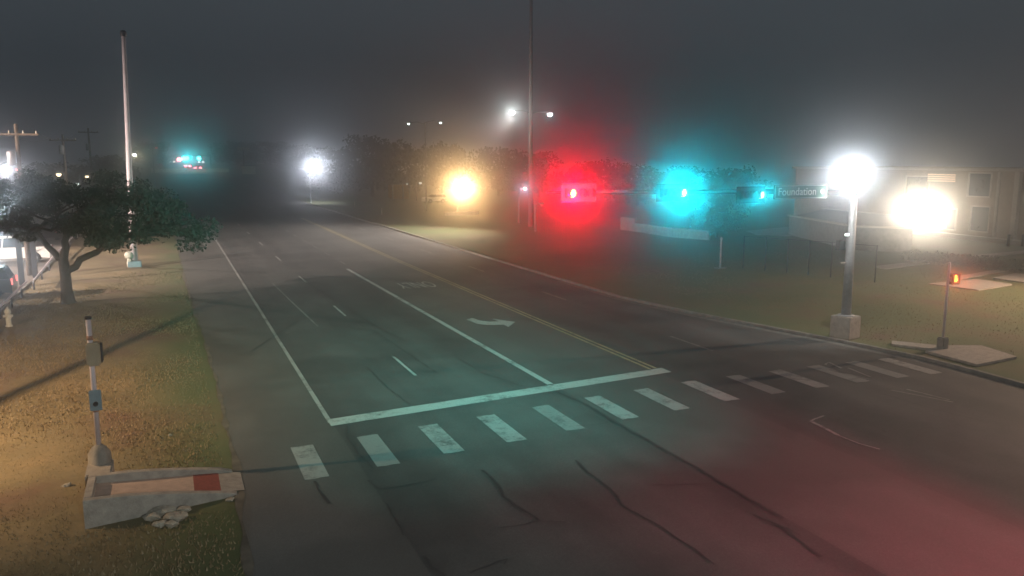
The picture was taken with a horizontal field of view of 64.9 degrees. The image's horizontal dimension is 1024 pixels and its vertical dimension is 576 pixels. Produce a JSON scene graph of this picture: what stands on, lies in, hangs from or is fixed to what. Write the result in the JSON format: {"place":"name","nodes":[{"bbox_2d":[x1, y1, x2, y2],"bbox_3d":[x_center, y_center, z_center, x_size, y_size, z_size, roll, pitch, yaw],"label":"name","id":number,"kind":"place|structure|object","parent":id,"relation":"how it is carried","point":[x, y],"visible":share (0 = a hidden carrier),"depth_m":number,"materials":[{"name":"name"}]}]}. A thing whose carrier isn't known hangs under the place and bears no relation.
{"place":"outdoors","nodes":[
{"label":"outdoors","id":0,"kind":"place"},
{"bbox_2d":[165,163,303,203],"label":"road","id":1,"kind":"structure","parent":0,"point":[234,184],"depth_m":182.34,"materials":[{"name":"grey asphalt"}]},
{"bbox_2d":[0,163,485,207],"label":"hill","id":2,"kind":"structure","parent":0,"point":[291,183],"depth_m":192.61,"materials":[{"name":"green plant"}]},
{"bbox_2d":[47,161,116,201],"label":"tree","id":3,"kind":"object","parent":2,"relation":"on","point":[82,169],"visible":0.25,"depth_m":139.12,"materials":[{"name":"green plant"}]},
{"bbox_2d":[77,154,142,183],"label":"tree","id":4,"kind":"object","parent":2,"relation":"on","point":[107,161],"visible":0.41,"depth_m":166.58,"materials":[{"name":"green plant"}]},
{"bbox_2d":[121,142,180,166],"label":"tree","id":5,"kind":"object","parent":2,"relation":"on","point":[145,147],"visible":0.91,"depth_m":269.57,"materials":[{"name":"green plant"}]},
{"bbox_2d":[206,140,263,163],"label":"tree","id":6,"kind":"object","parent":2,"relation":"on","point":[222,154],"visible":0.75,"depth_m":305.83,"materials":[{"name":"green plant"}]},
{"bbox_2d":[242,141,298,166],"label":"tree","id":7,"kind":"object","parent":2,"relation":"on","point":[269,156],"visible":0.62,"depth_m":284.56,"materials":[{"name":"green plant"}]},
{"bbox_2d":[273,144,321,171],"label":"tree","id":8,"kind":"object","parent":2,"relation":"on","point":[287,162],"visible":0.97,"depth_m":248.51,"materials":[{"name":"green plant"}]},
{"bbox_2d":[303,146,370,194],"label":"tree","id":9,"kind":"object","parent":2,"relation":"on","point":[333,181],"visible":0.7,"depth_m":165.16,"materials":[{"name":"green plant"}]},
{"bbox_2d":[331,134,403,195],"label":"tree","id":10,"kind":"object","parent":2,"relation":"on","point":[378,174],"visible":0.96,"depth_m":164.21,"materials":[{"name":"green plant"}]},
{"bbox_2d":[388,184,408,198],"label":"container","id":11,"kind":"object","parent":2,"relation":"on","point":[398,191],"visible":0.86,"depth_m":161.39,"materials":[{"name":"metal"}]},
{"bbox_2d":[0,164,1023,575],"bbox_3d":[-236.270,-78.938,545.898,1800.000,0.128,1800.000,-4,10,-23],"label":"ground","id":12,"kind":"structure","parent":0,"point":[570,240],"depth_m":42.36,"materials":[{"name":"green plant"}]},
{"bbox_2d":[3,307,12,326],"bbox_3d":[-23.546,1.347,37.617,0.400,0.930,0.409,-4,10,-23],"label":"fire hydrant","id":13,"kind":"object","parent":12,"relation":"on","point":[8,315],"visible":1,"depth_m":37.58,"materials":[{"name":"metal"}]},
{"bbox_2d":[0,169,37,208],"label":"tree","id":14,"kind":"object","parent":12,"relation":"on","point":[10,175],"visible":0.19,"depth_m":118.20,"materials":[{"name":"green plant"}]},
{"bbox_2d":[0,236,72,318],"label":"guard rail","id":15,"kind":"object","parent":12,"relation":"on","point":[20,288],"visible":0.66,"depth_m":46.70,"materials":[{"name":"metal"}]},
{"bbox_2d":[0,231,83,310],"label":"parking lot","id":16,"kind":"structure","parent":12,"relation":"on","point":[13,267],"depth_m":59.70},
{"bbox_2d":[0,167,8,235],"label":"lamp post","id":17,"kind":"object","parent":16,"relation":"on","point":[4,170],"visible":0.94,"depth_m":72.14,"materials":[{"name":"metal"}]},
{"bbox_2d":[0,265,17,295],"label":"parked car","id":18,"kind":"object","parent":16,"relation":"on","point":[8,280],"visible":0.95,"depth_m":44.79,"materials":[{"name":"paint"}]},
{"bbox_2d":[6,166,17,214],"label":"lamp post","id":19,"kind":"object","parent":16,"relation":"on","point":[7,176],"visible":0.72,"depth_m":76.66,"materials":[{"name":"metal"}]},
{"bbox_2d":[0,124,37,275],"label":"utility pole","id":20,"kind":"object","parent":16,"relation":"on","point":[11,157],"visible":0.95,"depth_m":52.78,"materials":[{"name":"brown wood"}]},
{"bbox_2d":[15,239,24,284],"bbox_3d":[-30.328,-1.643,49.645,0.360,3.060,0.260,-4,10,-23],"label":"post","id":21,"kind":"object","parent":16,"relation":"on","point":[20,266],"visible":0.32,"depth_m":49.57,"materials":[{"name":"paint"}]},
{"bbox_2d":[0,236,52,261],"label":"pickup truck","id":22,"kind":"object","parent":16,"relation":"on","point":[7,248],"visible":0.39,"depth_m":60.14,"materials":[{"name":"white paint"}]},
{"bbox_2d":[29,240,37,277],"bbox_3d":[-31.362,-1.896,52.830,0.360,2.560,0.260,-4,10,-23],"label":"post","id":23,"kind":"object","parent":16,"relation":"on","point":[33,259],"visible":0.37,"depth_m":52.75,"materials":[{"name":"paint"}]},
{"bbox_2d":[37,223,61,240],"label":"parked car","id":24,"kind":"object","parent":16,"relation":"on","point":[48,234],"visible":0.25,"depth_m":76.75,"materials":[{"name":"paint"}]},
{"bbox_2d":[54,230,79,239],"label":"parked car","id":25,"kind":"object","parent":16,"relation":"on","point":[60,235],"visible":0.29,"depth_m":77.11,"materials":[{"name":"paint"}]},
{"bbox_2d":[0,161,86,206],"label":"tree","id":26,"kind":"object","parent":12,"relation":"on","point":[40,169],"visible":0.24,"depth_m":128.50,"materials":[{"name":"green plant"}]},
{"bbox_2d":[49,134,75,212],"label":"utility pole","id":27,"kind":"object","parent":12,"relation":"on","point":[62,149],"visible":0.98,"depth_m":85.04,"materials":[{"name":"brown wood"}]},
{"bbox_2d":[61,482,71,486],"bbox_3d":[-10.641,4.712,19.214,0.234,0.143,0.140,-4,10,-23],"label":"rock","id":28,"kind":"object","parent":12,"relation":"on","point":[67,484],"visible":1,"depth_m":19.17,"materials":[{"name":"stone"}]},
{"bbox_2d":[79,174,89,188],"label":"lamp post","id":29,"kind":"object","parent":12,"relation":"on","point":[86,176],"visible":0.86,"depth_m":96.64,"materials":[{"name":"metal"}]},
{"bbox_2d":[78,128,97,201],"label":"utility pole","id":30,"kind":"object","parent":12,"relation":"on","point":[88,147],"visible":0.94,"depth_m":109.51,"materials":[{"name":"brown wood"}]},
{"bbox_2d":[0,168,222,303],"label":"oak tree","id":31,"kind":"object","parent":12,"relation":"on","point":[37,194],"visible":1,"depth_m":42.92,"materials":[{"name":"green plant"}]},
{"bbox_2d":[0,270,243,575],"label":"grass","id":32,"kind":"structure","parent":12,"relation":"on","point":[128,441],"depth_m":25.56,"materials":[{"name":"green plant"}]},
{"bbox_2d":[124,251,132,266],"bbox_3d":[-27.907,-2.120,58.762,0.660,1.140,0.672,-4,10,-23],"label":"valve riser","id":33,"kind":"object","parent":12,"relation":"on","point":[128,255],"visible":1,"depth_m":58.50,"materials":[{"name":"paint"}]},
{"bbox_2d":[120,30,141,266],"bbox_3d":[-27.579,-9.791,57.751,1.028,16.809,0.900,-4,10,-23],"label":"tall pole","id":34,"kind":"object","parent":12,"relation":"on","point":[134,262],"visible":0.84,"depth_m":57.47,"materials":[{"name":"metal"}]},
{"bbox_2d":[142,512,160,521],"bbox_3d":[-7.844,4.983,17.522,0.373,0.227,0.265,-4,10,-23],"label":"rock","id":35,"kind":"object","parent":12,"relation":"on","point":[154,516],"visible":0.98,"depth_m":17.44,"materials":[{"name":"stone"}]},
{"bbox_2d":[152,146,156,186],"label":"lamp post","id":36,"kind":"object","parent":12,"relation":"on","point":[153,166],"visible":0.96,"depth_m":180.97,"materials":[{"name":"metal"}]},
{"bbox_2d":[152,520,165,527],"bbox_3d":[-7.545,5.035,17.207,0.295,0.157,0.208,-4,10,-23],"label":"rock","id":37,"kind":"object","parent":12,"relation":"on","point":[160,523],"visible":0.98,"depth_m":17.14,"materials":[{"name":"stone"}]},
{"bbox_2d":[147,505,175,517],"bbox_3d":[-7.717,4.938,17.765,0.613,0.281,0.377,-4,10,-23],"label":"rock","id":38,"kind":"object","parent":12,"relation":"on","point":[162,510],"visible":0.7,"depth_m":17.68,"materials":[{"name":"stone"}]},
{"bbox_2d":[82,459,244,528],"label":"concrete ramp","id":39,"kind":"structure","parent":12,"relation":"on","point":[111,495],"depth_m":18.39,"materials":[{"name":"grey concrete"}]},
{"bbox_2d":[84,316,111,466],"bbox_3d":[-9.819,2.462,19.042,0.396,3.660,0.502,4,10,22],"label":"pedestrian signal pole","id":40,"kind":"object","parent":39,"relation":"on","point":[99,454],"visible":0.99,"depth_m":18.91,"materials":[{"name":"metal"}]},
{"bbox_2d":[164,520,178,527],"bbox_3d":[-7.262,5.036,17.194,0.296,0.153,0.208,1,9,4],"label":"rock","id":41,"kind":"object","parent":12,"relation":"on","point":[171,523],"visible":1,"depth_m":17.12,"materials":[{"name":"stone"}]},
{"bbox_2d":[162,511,187,521],"bbox_3d":[-7.307,4.988,17.483,0.524,0.259,0.340,-4,10,-23],"label":"rock","id":42,"kind":"object","parent":12,"relation":"on","point":[177,516],"visible":0.83,"depth_m":17.40,"materials":[{"name":"stone"}]},
{"bbox_2d":[176,505,190,511],"bbox_3d":[-7.290,4.918,17.889,0.312,0.159,0.192,-4,10,-23],"label":"rock","id":43,"kind":"object","parent":12,"relation":"on","point":[186,508],"visible":0.81,"depth_m":17.84,"materials":[{"name":"stone"}]},
{"bbox_2d":[225,497,234,501],"bbox_3d":[-6.465,4.846,18.458,0.202,0.094,0.148,0,9,-1],"label":"rock","id":44,"kind":"object","parent":12,"relation":"on","point":[229,499],"visible":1,"depth_m":18.43,"materials":[{"name":"stone"}]},
{"bbox_2d":[307,165,320,202],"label":"lamp post","id":45,"kind":"object","parent":12,"relation":"on","point":[313,168],"visible":0.94,"depth_m":145.69,"materials":[{"name":"metal"}]},
{"bbox_2d":[364,138,423,193],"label":"tree","id":46,"kind":"object","parent":12,"relation":"on","point":[408,154],"visible":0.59,"depth_m":175.31,"materials":[{"name":"green plant"}]},
{"bbox_2d":[407,120,441,210],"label":"lamp post","id":47,"kind":"object","parent":12,"relation":"on","point":[440,122],"visible":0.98,"depth_m":123.37,"materials":[{"name":"metal"}]},
{"bbox_2d":[421,194,446,202],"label":"parked car","id":48,"kind":"object","parent":12,"relation":"on","point":[438,198],"visible":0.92,"depth_m":144.95,"materials":[{"name":"white paint"}]},
{"bbox_2d":[417,141,475,192],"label":"tree","id":49,"kind":"object","parent":12,"relation":"on","point":[436,174],"visible":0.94,"depth_m":184.15,"materials":[{"name":"green plant"}]},
{"bbox_2d":[457,186,465,210],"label":"lamp post","id":50,"kind":"object","parent":12,"relation":"on","point":[462,188],"visible":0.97,"depth_m":117.68,"materials":[{"name":"metal"}]},
{"bbox_2d":[444,211,478,215],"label":"planter wall","id":51,"kind":"structure","parent":12,"relation":"on","point":[456,213],"depth_m":114.00,"materials":[{"name":"beige concrete"}]},
{"bbox_2d":[466,146,525,195],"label":"tree","id":52,"kind":"object","parent":12,"relation":"on","point":[487,159],"visible":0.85,"depth_m":174.19,"materials":[{"name":"green plant"}]},
{"bbox_2d":[518,186,526,222],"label":"lamp post","id":53,"kind":"object","parent":12,"relation":"on","point":[519,187],"visible":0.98,"depth_m":99.96,"materials":[{"name":"metal"}]},
{"bbox_2d":[509,0,552,226],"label":"lamp mast","id":54,"kind":"object","parent":12,"relation":"on","point":[530,159],"visible":0.99,"depth_m":92.33,"materials":[{"name":"metal"}]},
{"bbox_2d":[504,150,563,197],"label":"tree","id":55,"kind":"object","parent":12,"relation":"on","point":[553,182],"visible":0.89,"depth_m":162.00,"materials":[{"name":"green plant"}]},
{"bbox_2d":[534,200,544,231],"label":"lamp post","id":56,"kind":"object","parent":12,"relation":"on","point":[540,203],"visible":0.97,"depth_m":87.92,"materials":[{"name":"metal"}]},
{"bbox_2d":[562,157,636,202],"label":"tree","id":57,"kind":"object","parent":12,"relation":"on","point":[577,174],"visible":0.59,"depth_m":144.19,"materials":[{"name":"green plant"}]},
{"bbox_2d":[596,163,676,205],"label":"tree","id":58,"kind":"object","parent":12,"relation":"on","point":[639,182],"visible":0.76,"depth_m":134.02,"materials":[{"name":"green plant"}]},
{"bbox_2d":[304,202,1023,387],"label":"kerb","id":59,"kind":"structure","parent":12,"relation":"on","point":[970,370],"depth_m":37.74,"materials":[{"name":"concrete"}]},
{"bbox_2d":[620,217,709,239],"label":"wall","id":60,"kind":"structure","parent":12,"relation":"on","point":[628,224],"depth_m":83.10,"materials":[{"name":"concrete"}]},
{"bbox_2d":[653,165,718,206],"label":"tree","id":61,"kind":"object","parent":12,"relation":"on","point":[678,174],"visible":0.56,"depth_m":132.56,"materials":[{"name":"green plant"}]},
{"bbox_2d":[547,168,860,339],"bbox_3d":[8.364,-0.970,31.697,15.153,7.384,2.062,-4,10,-23],"label":"signal pole","id":62,"kind":"object","parent":12,"relation":"on","point":[845,323],"visible":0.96,"depth_m":34.72,"materials":[{"name":"metal"}]},
{"bbox_2d":[561,183,596,201],"bbox_3d":[2.441,-3.393,28.758,1.420,0.660,0.510,-4,10,-23],"label":"traffic light","id":63,"kind":"object","parent":62,"relation":"attached to","point":[585,192],"visible":1,"depth_m":28.73,"materials":[{"name":"metal"}]},
{"bbox_2d":[656,184,689,201],"bbox_3d":[6.105,-3.586,30.317,1.420,0.660,0.510,-4,10,-23],"label":"traffic light","id":64,"kind":"object","parent":62,"relation":"attached to","point":[671,192],"visible":1,"depth_m":30.27,"materials":[{"name":"metal"}]},
{"bbox_2d":[736,186,767,202],"bbox_3d":[9.503,-3.674,31.777,1.420,0.660,0.510,-4,10,-23],"label":"traffic light","id":65,"kind":"object","parent":62,"relation":"attached to","point":[751,194],"visible":1,"depth_m":31.74,"materials":[{"name":"metal"}]},
{"bbox_2d":[773,184,827,198],"bbox_3d":[11.754,-3.936,32.920,2.800,0.560,0.210,-4,10,-23],"label":"street sign","id":66,"kind":"object","parent":62,"relation":"attached to","point":[797,191],"visible":1,"depth_m":32.81,"materials":[{"name":"metal"}]},
{"bbox_2d":[689,188,750,237],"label":"tree","id":67,"kind":"object","parent":12,"relation":"on","point":[719,220],"visible":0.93,"depth_m":79.76,"materials":[{"name":"green plant"}]},
{"bbox_2d":[714,237,725,268],"bbox_3d":[14.979,-2.522,57.820,0.700,2.250,0.500,-4,10,-23],"label":"marker post","id":68,"kind":"object","parent":12,"relation":"on","point":[720,267],"visible":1,"depth_m":57.78,"materials":[{"name":"metal"}]},
{"bbox_2d":[698,164,773,208],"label":"tree","id":69,"kind":"object","parent":12,"relation":"on","point":[728,178],"visible":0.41,"depth_m":126.73,"materials":[{"name":"green plant"}]},
{"bbox_2d":[742,236,877,281],"bbox_3d":[19.993,-2.035,54.691,9.311,2.450,0.221,9,12,44],"label":"chain link fence","id":70,"kind":"object","parent":12,"relation":"on","point":[809,247],"visible":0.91,"depth_m":54.64,"materials":[{"name":"metal"}]},
{"bbox_2d":[787,208,915,251],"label":"retaining wall","id":71,"kind":"structure","parent":12,"relation":"on","point":[891,239],"depth_m":69.94,"materials":[{"name":"concrete"}]},
{"bbox_2d":[797,209,910,226],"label":"terrace","id":72,"kind":"structure","parent":71,"relation":"on","point":[865,219],"depth_m":79.45,"materials":[{"name":"concrete"}]},
{"bbox_2d":[892,341,936,349],"bbox_3d":[16.860,2.429,33.709,1.823,0.100,0.861,5,10,29],"label":"kerb ramp apron","id":73,"kind":"object","parent":12,"relation":"on","point":[920,346],"visible":0.79,"depth_m":33.63,"materials":[{"name":"concrete"}]},
{"bbox_2d":[876,250,1023,279],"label":"footpath","id":74,"kind":"structure","parent":12,"relation":"on","point":[908,264],"depth_m":59.13,"materials":[{"name":"concrete"}]},
{"bbox_2d":[900,249,1023,272],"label":"hedge","id":75,"kind":"object","parent":12,"relation":"on","point":[1016,265],"visible":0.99,"depth_m":58.29,"materials":[{"name":"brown plant"}]},
{"bbox_2d":[928,279,1011,290],"bbox_3d":[28.780,-0.180,50.185,4.653,0.100,3.234,-4,10,-23],"label":"sidewalk pad","id":76,"kind":"object","parent":12,"relation":"on","point":[975,284],"visible":0.93,"depth_m":50.11,"materials":[{"name":"concrete"}]},
{"bbox_2d":[925,345,1016,366],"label":"kerb ramp","id":77,"kind":"structure","parent":12,"relation":"on","point":[977,355],"depth_m":32.03,"materials":[{"name":"concrete"}]},
{"bbox_2d":[936,262,960,348],"bbox_3d":[17.853,0.725,32.899,0.660,3.600,0.378,-4,10,-23],"label":"pedestrian signal pole","id":78,"kind":"object","parent":77,"relation":"on","point":[943,340],"visible":1,"depth_m":32.79,"materials":[{"name":"metal"}]},
{"bbox_2d":[1006,234,1010,246],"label":"bollard","id":79,"kind":"object","parent":12,"relation":"on","point":[1008,239],"visible":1,"depth_m":72.50,"materials":[{"name":"paint"}]},
{"bbox_2d":[0,0,1023,166],"label":"sky","id":80,"kind":"structure","parent":0,"point":[726,82],"materials":[{"name":"black"}]},
{"bbox_2d":[172,202,1023,575],"bbox_3d":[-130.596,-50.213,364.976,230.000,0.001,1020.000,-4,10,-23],"label":"road","id":81,"kind":"structure","parent":0,"point":[924,490],"depth_m":22.96,"materials":[{"name":"grey asphalt"}]},
{"bbox_2d":[151,168,228,173],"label":"wall","id":82,"kind":"structure","parent":81,"relation":"on","point":[196,171],"depth_m":232.22,"materials":[{"name":"concrete"}]},
{"bbox_2d":[176,154,211,167],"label":"signal pole","id":83,"kind":"object","parent":81,"relation":"on","point":[199,155],"visible":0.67,"depth_m":268.55,"materials":[{"name":"metal"}]},
{"bbox_2d":[182,273,253,575],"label":"dirt edging","id":84,"kind":"object","parent":81,"relation":"on","point":[247,562],"visible":1,"depth_m":20.27,"materials":[{"name":"brown soil"}]},
{"bbox_2d":[240,165,255,173],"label":"roadside shed","id":85,"kind":"structure","parent":81,"relation":"on","point":[248,169],"depth_m":234.92,"materials":[{"name":"paint"}]},
{"bbox_2d":[205,223,329,422],"bbox_3d":[-21.559,-1.985,61.493,0.140,0.001,82.801,-4,10,-23],"label":"edge line","id":86,"kind":"object","parent":81,"relation":"on","point":[316,400],"visible":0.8,"depth_m":32.75,"materials":[{"name":"white paint"}]},
{"bbox_2d":[238,224,415,375],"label":"lane dashes","id":87,"kind":"object","parent":81,"relation":"on","point":[405,366],"visible":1,"depth_m":31.60,"materials":[{"name":"paint"}]},
{"bbox_2d":[397,282,435,288],"bbox_3d":[-5.989,-0.191,50.203,2.282,0.001,2.380,-4,10,-23],"label":"lane word","id":88,"kind":"object","parent":81,"relation":"on","point":[417,284],"visible":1,"depth_m":49.98,"materials":[{"name":"paint"}]},
{"bbox_2d":[347,269,552,383],"bbox_3d":[-5.238,0.982,42.827,0.240,0.001,32.803,-4,10,-23],"label":"turn lane line","id":89,"kind":"object","parent":81,"relation":"on","point":[538,377],"visible":1,"depth_m":35.54,"materials":[{"name":"paint"}]},
{"bbox_2d":[301,218,655,368],"bbox_3d":[-11.469,-3.142,68.771,0.616,0.001,85.202,-4,10,-23],"label":"line","id":90,"kind":"object","parent":81,"relation":"on","point":[505,305],"visible":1,"depth_m":41.27,"materials":[{"name":"yellow paint"}]},
{"bbox_2d":[466,318,513,326],"bbox_3d":[-1.053,1.625,38.777,2.628,0.001,1.456,4,10,25],"label":"turn arrow","id":91,"kind":"object","parent":81,"relation":"on","point":[503,322],"visible":1,"depth_m":38.60,"materials":[{"name":"paint"}]},
{"bbox_2d":[327,368,669,425],"bbox_3d":[0.155,3.514,26.870,12.768,0.001,0.647,-5,10,-28],"label":"stop line","id":92,"kind":"object","parent":81,"relation":"on","point":[421,408],"visible":1,"depth_m":26.40,"materials":[{"name":"paint"}]},
{"bbox_2d":[286,228,713,350],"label":"lane dashes","id":93,"kind":"object","parent":81,"relation":"on","point":[546,293],"visible":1,"depth_m":45.95,"materials":[{"name":"paint"}]},
{"bbox_2d":[273,284,951,401],"bbox_3d":[-1.762,1.977,36.567,38.500,0.001,6.990,7,11,36],"label":"old line scar","id":94,"kind":"object","parent":81,"relation":"on","point":[829,369],"visible":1,"depth_m":29.24,"materials":[{"name":"paint"}]},
{"bbox_2d":[290,358,941,479],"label":"crosswalk","id":95,"kind":"structure","parent":81,"relation":"on","point":[309,462],"depth_m":24.08,"materials":[{"name":"white paint"}]},
{"bbox_2d":[252,277,1000,575],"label":"tar seal","id":96,"kind":"object","parent":81,"relation":"on","point":[325,498],"visible":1,"depth_m":18.96,"materials":[{"name":"black asphalt"}]},
{"bbox_2d":[357,361,907,466],"bbox_3d":[4.872,3.651,26.029,19.876,0.001,2.918,-4,10,-26],"label":"crosswalk worn","id":97,"kind":"object","parent":81,"relation":"on","point":[379,452],"visible":1,"depth_m":24.65,"materials":[{"name":"paint"}]},
{"bbox_2d":[558,281,1023,390],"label":"gutter","id":98,"kind":"object","parent":81,"relation":"on","point":[955,370],"visible":1,"depth_m":34.58,"materials":[{"name":"concrete"}]},
{"bbox_2d":[810,362,878,448],"bbox_3d":[10.463,3.565,26.545,1.681,0.001,9.828,3,9,16],"label":"lane tick","id":99,"kind":"object","parent":81,"relation":"on","point":[823,427],"visible":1,"depth_m":23.35,"materials":[{"name":"white paint"}]},
{"bbox_2d":[747,227,792,235],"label":"driveway","id":100,"kind":"structure","parent":0,"point":[782,231],"depth_m":85.93,"materials":[{"name":"concrete"}]},
{"bbox_2d":[535,246,1023,365],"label":"grass","id":101,"kind":"structure","parent":0,"point":[841,290],"depth_m":47.42,"materials":[{"name":"green plant"}]},
{"bbox_2d":[792,166,1023,239],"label":"office building","id":102,"kind":"structure","parent":0,"point":[982,201],"depth_m":87.30,"materials":[{"name":"beige paint"}]},
{"bbox_2d":[904,175,929,196],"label":"window","id":103,"kind":"structure","parent":102,"relation":"in","point":[915,185],"depth_m":89.58,"materials":[{"name":"white glass"}]},
{"bbox_2d":[936,208,957,230],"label":"window","id":104,"kind":"structure","parent":102,"relation":"in","point":[946,219],"depth_m":86.35,"materials":[{"name":"white glass"}]},
{"bbox_2d":[966,172,992,197],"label":"window","id":105,"kind":"structure","parent":102,"relation":"in","point":[979,184],"depth_m":82.62,"materials":[{"name":"grey glass"}]},
{"bbox_2d":[968,205,991,232],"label":"window","id":106,"kind":"structure","parent":102,"relation":"in","point":[979,218],"depth_m":82.88,"materials":[{"name":"grey glass"}]},
{"bbox_2d":[913,229,1020,245],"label":"ledge wall","id":107,"kind":"structure","parent":0,"point":[969,237],"depth_m":78.86,"materials":[{"name":"beige concrete"}]},
{"bbox_2d":[993,273,1023,282],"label":"sidewalk","id":108,"kind":"structure","parent":0,"point":[1017,277],"depth_m":52.97,"materials":[{"name":"concrete"}]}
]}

